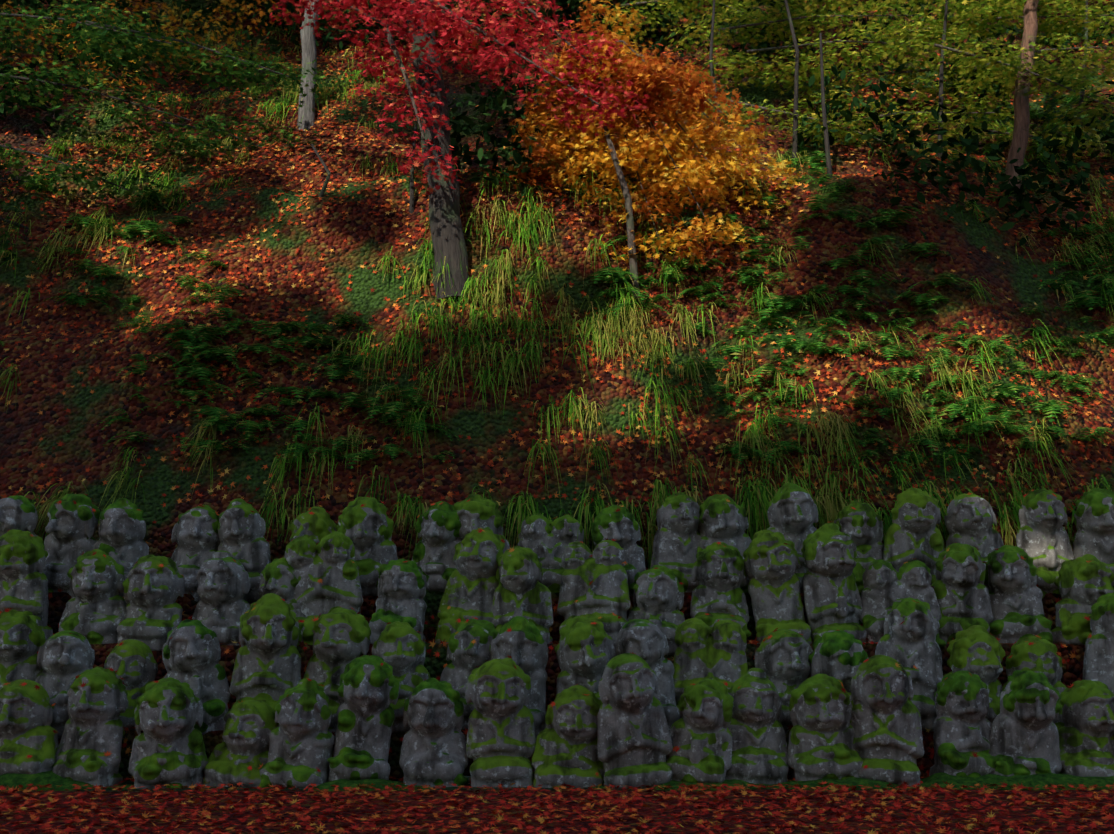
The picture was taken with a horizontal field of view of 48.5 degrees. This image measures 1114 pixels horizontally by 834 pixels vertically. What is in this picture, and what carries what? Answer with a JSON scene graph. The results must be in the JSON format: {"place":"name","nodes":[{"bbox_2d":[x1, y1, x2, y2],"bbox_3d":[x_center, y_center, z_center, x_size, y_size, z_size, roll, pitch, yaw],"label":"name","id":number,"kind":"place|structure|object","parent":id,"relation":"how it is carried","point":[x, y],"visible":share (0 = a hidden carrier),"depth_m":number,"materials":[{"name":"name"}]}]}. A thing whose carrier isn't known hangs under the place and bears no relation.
{"place":"outdoors","nodes":[
{"label":"outdoors","id":0,"kind":"place"},
{"bbox_2d":[0,0,1113,780],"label":"hillside","id":1,"kind":"structure","parent":0,"point":[1008,272],"depth_m":13.67,"materials":[{"name":"brown soil"}]},
{"bbox_2d":[0,495,38,536],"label":"statue","id":2,"kind":"object","parent":1,"relation":"on","point":[18,512],"visible":0.42,"depth_m":11.17,"materials":[{"name":"stone"}]},
{"bbox_2d":[0,610,45,688],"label":"statue","id":3,"kind":"object","parent":1,"relation":"on","point":[22,638],"visible":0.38,"depth_m":10.08,"materials":[{"name":"stone"}]},
{"bbox_2d":[0,529,52,639],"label":"statue","id":4,"kind":"object","parent":1,"relation":"on","point":[23,579],"visible":0.65,"depth_m":10.67,"materials":[{"name":"stone"}]},
{"bbox_2d":[35,630,94,737],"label":"statue","id":5,"kind":"object","parent":1,"relation":"on","point":[65,658],"visible":0.56,"depth_m":9.98,"materials":[{"name":"stone"}]},
{"bbox_2d":[43,494,99,594],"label":"statue","id":6,"kind":"object","parent":1,"relation":"on","point":[70,529],"visible":0.56,"depth_m":11.13,"materials":[{"name":"stone"}]},
{"bbox_2d":[59,549,126,643],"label":"statue","id":7,"kind":"object","parent":1,"relation":"on","point":[94,610],"visible":0.67,"depth_m":10.62,"materials":[{"name":"stone"}]},
{"bbox_2d":[92,498,148,596],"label":"statue","id":8,"kind":"object","parent":1,"relation":"on","point":[122,531],"visible":0.46,"depth_m":11.11,"materials":[{"name":"stone"}]},
{"bbox_2d":[104,639,157,729],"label":"statue","id":9,"kind":"object","parent":1,"relation":"on","point":[132,663],"visible":0.52,"depth_m":10.06,"materials":[{"name":"stone"}]},
{"bbox_2d":[0,0,291,96],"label":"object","id":10,"kind":"object","parent":1,"relation":"on","point":[187,22],"visible":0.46,"depth_m":17.97,"materials":[{"name":"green plant"}]},
{"bbox_2d":[117,555,184,650],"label":"statue","id":11,"kind":"object","parent":1,"relation":"on","point":[153,590],"visible":0.77,"depth_m":10.56,"materials":[{"name":"stone"}]},
{"bbox_2d":[0,0,342,263],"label":"green leaves","id":12,"kind":"object","parent":1,"relation":"on","point":[95,42],"visible":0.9,"depth_m":15.66,"materials":[{"name":"green plant"}]},
{"bbox_2d":[171,505,219,601],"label":"statue","id":13,"kind":"object","parent":1,"relation":"on","point":[195,536],"visible":0.48,"depth_m":11.18,"materials":[{"name":"stone"}]},
{"bbox_2d":[162,619,230,734],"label":"statue","id":14,"kind":"object","parent":1,"relation":"on","point":[191,653],"visible":0.75,"depth_m":9.93,"materials":[{"name":"stone"}]},
{"bbox_2d":[192,550,249,644],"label":"statue","id":15,"kind":"object","parent":1,"relation":"on","point":[223,604],"visible":0.65,"depth_m":10.61,"materials":[{"name":"stone"}]},
{"bbox_2d":[218,498,270,603],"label":"statue","id":16,"kind":"object","parent":1,"relation":"on","point":[241,533],"visible":0.6,"depth_m":11.10,"materials":[{"name":"stone"}]},
{"bbox_2d":[229,593,300,711],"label":"statue","id":17,"kind":"object","parent":1,"relation":"on","point":[267,667],"visible":0.67,"depth_m":9.95,"materials":[{"name":"stone"}]},
{"bbox_2d":[258,558,306,645],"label":"statue","id":18,"kind":"object","parent":1,"relation":"on","point":[279,578],"visible":0.23,"depth_m":10.64,"materials":[{"name":"stone"}]},
{"bbox_2d":[297,0,318,130],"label":"tree trunk","id":19,"kind":"object","parent":1,"relation":"on","point":[306,114],"visible":0.71,"depth_m":17.05,"materials":[{"name":"grey wood"}]},
{"bbox_2d":[289,507,337,542],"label":"statue","id":20,"kind":"object","parent":1,"relation":"on","point":[318,525],"visible":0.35,"depth_m":11.22,"materials":[{"name":"plant"}]},
{"bbox_2d":[284,531,362,644],"bbox_3d":[-2.012,1.514,10.748,0.742,1.040,0.425,0,-9,-1],"label":"statue","id":21,"kind":"object","parent":1,"relation":"on","point":[328,559],"visible":0.54,"depth_m":10.67,"materials":[{"name":"stone"}]},
{"bbox_2d":[228,624,437,710],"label":"gap plants","id":22,"kind":"object","parent":1,"relation":"on","point":[426,626],"visible":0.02,"depth_m":10.87,"materials":[{"name":"plant"}]},
{"bbox_2d":[303,607,370,737],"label":"statue","id":23,"kind":"object","parent":1,"relation":"on","point":[341,638],"visible":0.52,"depth_m":10.01,"materials":[{"name":"stone"}]},
{"bbox_2d":[337,497,397,595],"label":"statue","id":24,"kind":"object","parent":1,"relation":"on","point":[367,528],"visible":0.71,"depth_m":11.07,"materials":[{"name":"stone"}]},
{"bbox_2d":[369,559,426,644],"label":"statue","id":25,"kind":"object","parent":1,"relation":"on","point":[402,586],"visible":0.81,"depth_m":10.61,"materials":[{"name":"stone"}]},
{"bbox_2d":[372,621,429,732],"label":"statue","id":26,"kind":"object","parent":1,"relation":"on","point":[399,647],"visible":0.35,"depth_m":10.00,"materials":[{"name":"stone"}]},
{"bbox_2d":[411,501,460,591],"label":"statue","id":27,"kind":"object","parent":1,"relation":"on","point":[438,525],"visible":0.54,"depth_m":11.13,"materials":[{"name":"stone"}]},
{"bbox_2d":[440,619,498,728],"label":"statue","id":28,"kind":"object","parent":1,"relation":"on","point":[465,655],"visible":0.35,"depth_m":10.14,"materials":[{"name":"stone"}]},
{"bbox_2d":[435,528,504,643],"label":"statue","id":29,"kind":"object","parent":1,"relation":"on","point":[472,584],"visible":0.67,"depth_m":10.74,"materials":[{"name":"stone"}]},
{"bbox_2d":[454,493,509,553],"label":"statue","id":30,"kind":"object","parent":1,"relation":"on","point":[476,511],"visible":0.17,"depth_m":11.18,"materials":[{"name":"stone"}]},
{"bbox_2d":[490,616,548,737],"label":"statue","id":31,"kind":"object","parent":1,"relation":"on","point":[523,644],"visible":0.5,"depth_m":9.98,"materials":[{"name":"stone"}]},
{"bbox_2d":[492,546,553,643],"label":"statue","id":32,"kind":"object","parent":1,"relation":"on","point":[521,590],"visible":0.77,"depth_m":10.63,"materials":[{"name":"stone"}]},
{"bbox_2d":[518,513,583,591],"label":"statue","id":33,"kind":"object","parent":1,"relation":"on","point":[545,539],"visible":0.54,"depth_m":11.23,"materials":[{"name":"stone"}]},
{"bbox_2d":[0,13,1113,471],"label":"ferns","id":34,"kind":"object","parent":1,"relation":"on","point":[394,411],"visible":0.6,"depth_m":13.24,"materials":[{"name":"green plant"}]},
{"bbox_2d":[0,0,1113,540],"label":"grass","id":35,"kind":"structure","parent":1,"relation":"on","point":[498,292],"depth_m":13.21,"materials":[{"name":"green plant"}]},
{"bbox_2d":[0,0,1113,732],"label":"fallen leaves","id":36,"kind":"object","parent":1,"relation":"on","point":[554,360],"visible":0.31,"depth_m":13.76,"materials":[{"name":"orange plant"}]},
{"bbox_2d":[0,0,1113,298],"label":"tree","id":37,"kind":"object","parent":1,"relation":"on","point":[448,240],"depth_m":14.35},
{"bbox_2d":[17,465,1109,584],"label":"fringe grass","id":38,"kind":"structure","parent":1,"relation":"on","point":[758,508],"depth_m":11.80,"materials":[{"name":"green plant"}]},
{"bbox_2d":[555,616,615,699],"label":"statue","id":39,"kind":"object","parent":1,"relation":"on","point":[585,651],"visible":0.46,"depth_m":9.96,"materials":[{"name":"stone"}]},
{"bbox_2d":[557,540,630,642],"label":"statue","id":40,"kind":"object","parent":1,"relation":"on","point":[604,594],"visible":0.69,"depth_m":10.75,"materials":[{"name":"stone"}]},
{"bbox_2d":[592,505,645,595],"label":"statue","id":41,"kind":"object","parent":1,"relation":"on","point":[621,527],"visible":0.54,"depth_m":11.19,"materials":[{"name":"stone"}]},
{"bbox_2d":[137,0,1113,165],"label":"yellow-green leaves","id":42,"kind":"object","parent":1,"relation":"on","point":[987,9],"visible":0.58,"depth_m":16.48,"materials":[{"name":"green plant"}]},
{"bbox_2d":[614,619,679,731],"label":"statue","id":43,"kind":"object","parent":1,"relation":"on","point":[646,640],"visible":0.48,"depth_m":10.04,"materials":[{"name":"stone"}]},
{"bbox_2d":[503,0,799,270],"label":"orange leaves","id":44,"kind":"object","parent":1,"relation":"on","point":[698,166],"visible":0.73,"depth_m":14.25,"materials":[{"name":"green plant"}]},
{"bbox_2d":[627,565,684,654],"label":"statue","id":45,"kind":"object","parent":1,"relation":"on","point":[658,597],"visible":0.67,"depth_m":10.63,"materials":[{"name":"stone"}]},
{"bbox_2d":[651,492,700,591],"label":"statue","id":46,"kind":"object","parent":1,"relation":"on","point":[674,546],"visible":0.56,"depth_m":11.35,"materials":[{"name":"stone"}]},
{"bbox_2d":[673,618,747,718],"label":"statue","id":47,"kind":"object","parent":1,"relation":"on","point":[716,651],"visible":0.5,"depth_m":10.19,"materials":[{"name":"stone"}]},
{"bbox_2d":[690,542,750,636],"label":"statue","id":48,"kind":"object","parent":1,"relation":"on","point":[719,574],"visible":0.71,"depth_m":10.78,"materials":[{"name":"stone"}]},
{"bbox_2d":[697,494,751,597],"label":"statue","id":49,"kind":"object","parent":1,"relation":"on","point":[721,519],"visible":0.48,"depth_m":11.30,"materials":[{"name":"stone"}]},
{"bbox_2d":[743,530,812,643],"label":"statue","id":50,"kind":"object","parent":1,"relation":"on","point":[771,562],"visible":0.79,"depth_m":10.72,"materials":[{"name":"stone"}]},
{"bbox_2d":[755,629,813,734],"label":"statue","id":51,"kind":"object","parent":1,"relation":"on","point":[782,660],"visible":0.42,"depth_m":10.12,"materials":[{"name":"stone"}]},
{"bbox_2d":[767,483,817,592],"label":"statue","id":52,"kind":"object","parent":1,"relation":"on","point":[792,512],"visible":0.42,"depth_m":11.30,"materials":[{"name":"stone"}]},
{"bbox_2d":[801,523,866,642],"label":"statue","id":53,"kind":"object","parent":1,"relation":"on","point":[832,600],"visible":0.77,"depth_m":10.71,"materials":[{"name":"stone"}]},
{"bbox_2d":[808,630,867,692],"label":"statue","id":54,"kind":"object","parent":1,"relation":"on","point":[842,656],"visible":0.46,"depth_m":10.00,"materials":[{"name":"stone"}]},
{"bbox_2d":[834,501,883,591],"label":"statue","id":55,"kind":"object","parent":1,"relation":"on","point":[861,524],"visible":0.46,"depth_m":11.32,"materials":[{"name":"stone"}]},
{"bbox_2d":[859,559,945,647],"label":"statue","id":56,"kind":"object","parent":1,"relation":"on","point":[887,585],"visible":0.71,"depth_m":10.72,"materials":[{"name":"stone"}]},
{"bbox_2d":[875,597,942,731],"bbox_3d":[2.902,2.063,10.306,0.606,1.113,0.505,0,-9,-1],"label":"statue","id":57,"kind":"object","parent":1,"relation":"on","point":[909,643],"visible":0.52,"depth_m":10.22,"materials":[{"name":"stone"}]},
{"bbox_2d":[883,488,943,584],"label":"statue","id":58,"kind":"object","parent":1,"relation":"on","point":[913,531],"visible":0.62,"depth_m":11.22,"materials":[{"name":"stone"}]},
{"bbox_2d":[931,543,993,643],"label":"statue","id":59,"kind":"object","parent":1,"relation":"on","point":[962,593],"visible":0.71,"depth_m":10.72,"materials":[{"name":"stone"}]},
{"bbox_2d":[943,625,1004,723],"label":"statue","id":60,"kind":"object","parent":1,"relation":"on","point":[977,650],"visible":0.48,"depth_m":10.16,"materials":[{"name":"stone"}]},
{"bbox_2d":[944,494,1003,590],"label":"statue","id":61,"kind":"object","parent":1,"relation":"on","point":[970,519],"visible":0.46,"depth_m":11.31,"materials":[{"name":"stone"}]},
{"bbox_2d":[984,545,1052,642],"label":"statue","id":62,"kind":"object","parent":1,"relation":"on","point":[1015,591],"visible":0.81,"depth_m":10.78,"materials":[{"name":"stone"}]},
{"bbox_2d":[1002,635,1066,728],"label":"statue","id":63,"kind":"object","parent":1,"relation":"on","point":[1040,655],"visible":0.4,"depth_m":10.19,"materials":[{"name":"stone"}]},
{"bbox_2d":[1016,489,1073,598],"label":"statue","id":64,"kind":"object","parent":1,"relation":"on","point":[1042,539],"visible":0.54,"depth_m":11.30,"materials":[{"name":"stone"}]},
{"bbox_2d":[1051,554,1113,644],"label":"statue","id":65,"kind":"object","parent":1,"relation":"on","point":[1082,584],"visible":0.62,"depth_m":10.72,"materials":[{"name":"stone"}]},
{"bbox_2d":[1072,488,1113,589],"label":"statue","id":66,"kind":"object","parent":1,"relation":"on","point":[1093,520],"visible":0.58,"depth_m":11.31,"materials":[{"name":"stone"}]},
{"bbox_2d":[1082,593,1113,693],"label":"statue","id":67,"kind":"object","parent":1,"relation":"on","point":[1098,662],"visible":0.5,"depth_m":10.23,"materials":[{"name":"stone"}]},
{"bbox_2d":[0,774,1113,833],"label":"ground","id":68,"kind":"structure","parent":0,"point":[1031,809],"depth_m":8.17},
{"bbox_2d":[0,679,58,774],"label":"statue","id":69,"kind":"object","parent":68,"relation":"on","point":[26,717],"visible":0.77,"depth_m":9.47,"materials":[{"name":"stone"}]},
{"bbox_2d":[52,667,127,786],"bbox_3d":[-3.634,2.446,9.627,0.538,0.987,0.463,0,-9,-1],"label":"statue","id":70,"kind":"object","parent":68,"relation":"on","point":[94,731],"visible":0.94,"depth_m":9.53,"materials":[{"name":"stone"}]},
{"bbox_2d":[128,677,207,788],"bbox_3d":[-2.979,2.456,9.523,0.576,0.892,0.589,0,-9,-1],"label":"statue","id":71,"kind":"object","parent":68,"relation":"on","point":[168,746],"visible":0.96,"depth_m":9.38,"materials":[{"name":"stone"}]},
{"bbox_2d":[202,700,278,786],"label":"statue","id":72,"kind":"object","parent":68,"relation":"on","point":[250,726],"visible":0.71,"depth_m":9.48,"materials":[{"name":"stone"}]},
{"bbox_2d":[258,679,334,788],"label":"statue","id":73,"kind":"object","parent":68,"relation":"on","point":[302,738],"visible":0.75,"depth_m":9.41,"materials":[{"name":"stone"}]},
{"bbox_2d":[328,655,399,781],"bbox_3d":[-1.506,2.380,9.591,0.550,1.049,0.489,0,-9,-1],"label":"statue","id":74,"kind":"object","parent":68,"relation":"on","point":[368,691],"visible":0.83,"depth_m":9.51,"materials":[{"name":"stone"}]},
{"bbox_2d":[399,678,468,786],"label":"statue","id":75,"kind":"object","parent":68,"relation":"on","point":[433,751],"visible":0.83,"depth_m":9.48,"materials":[{"name":"stone"}]},
{"bbox_2d":[465,658,535,786],"bbox_3d":[-0.435,2.384,9.565,0.555,1.029,0.510,0,-9,-1],"label":"statue","id":76,"kind":"object","parent":68,"relation":"on","point":[500,744],"visible":0.83,"depth_m":9.47,"materials":[{"name":"stone"}]},
{"bbox_2d":[0,490,1091,778],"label":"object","id":77,"kind":"object","parent":68,"relation":"on","point":[552,704],"visible":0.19,"depth_m":10.39,"materials":[{"name":"orange plant"}]},
{"bbox_2d":[0,770,1113,790],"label":"moss bank","id":78,"kind":"structure","parent":68,"relation":"on","point":[54,780],"depth_m":9.33,"materials":[{"name":"green plant"}]},
{"bbox_2d":[531,685,603,787],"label":"statue","id":79,"kind":"object","parent":68,"relation":"on","point":[566,751],"visible":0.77,"depth_m":9.45,"materials":[{"name":"stone"}]},
{"bbox_2d":[597,653,672,788],"bbox_3d":[0.598,2.382,9.498,0.587,1.124,0.610,0,-9,-1],"label":"statue","id":80,"kind":"object","parent":68,"relation":"on","point":[634,745],"visible":0.81,"depth_m":9.38,"materials":[{"name":"stone"}]},
{"bbox_2d":[666,678,733,782],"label":"statue","id":81,"kind":"object","parent":68,"relation":"on","point":[700,735],"visible":0.75,"depth_m":9.44,"materials":[{"name":"stone"}]},
{"bbox_2d":[725,668,788,784],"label":"statue","id":82,"kind":"object","parent":68,"relation":"on","point":[759,745],"visible":0.69,"depth_m":9.61,"materials":[{"name":"stone"}]},
{"bbox_2d":[787,674,862,780],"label":"statue","id":83,"kind":"object","parent":68,"relation":"on","point":[821,735],"visible":0.81,"depth_m":9.53,"materials":[{"name":"stone"}]},
{"bbox_2d":[850,655,923,786],"bbox_3d":[2.524,2.387,9.594,0.602,1.072,0.516,-3,-10,17],"label":"statue","id":84,"kind":"object","parent":68,"relation":"on","point":[885,721],"visible":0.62,"depth_m":9.47,"materials":[{"name":"stone"}]},
{"bbox_2d":[929,670,1005,776],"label":"statue","id":85,"kind":"object","parent":68,"relation":"on","point":[962,725],"visible":0.69,"depth_m":9.62,"materials":[{"name":"stone"}]},
{"bbox_2d":[989,670,1061,776],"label":"statue","id":86,"kind":"object","parent":68,"relation":"on","point":[1024,738],"visible":0.81,"depth_m":9.52,"materials":[{"name":"stone"}]},
{"bbox_2d":[1058,680,1113,776],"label":"statue","id":87,"kind":"object","parent":68,"relation":"on","point":[1086,738],"visible":0.73,"depth_m":9.63,"materials":[{"name":"stone"}]},
{"bbox_2d":[0,0,1113,247],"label":"leaves","id":88,"kind":"object","parent":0,"point":[498,102],"depth_m":14.64,"materials":[{"name":"plant"}]}
]}

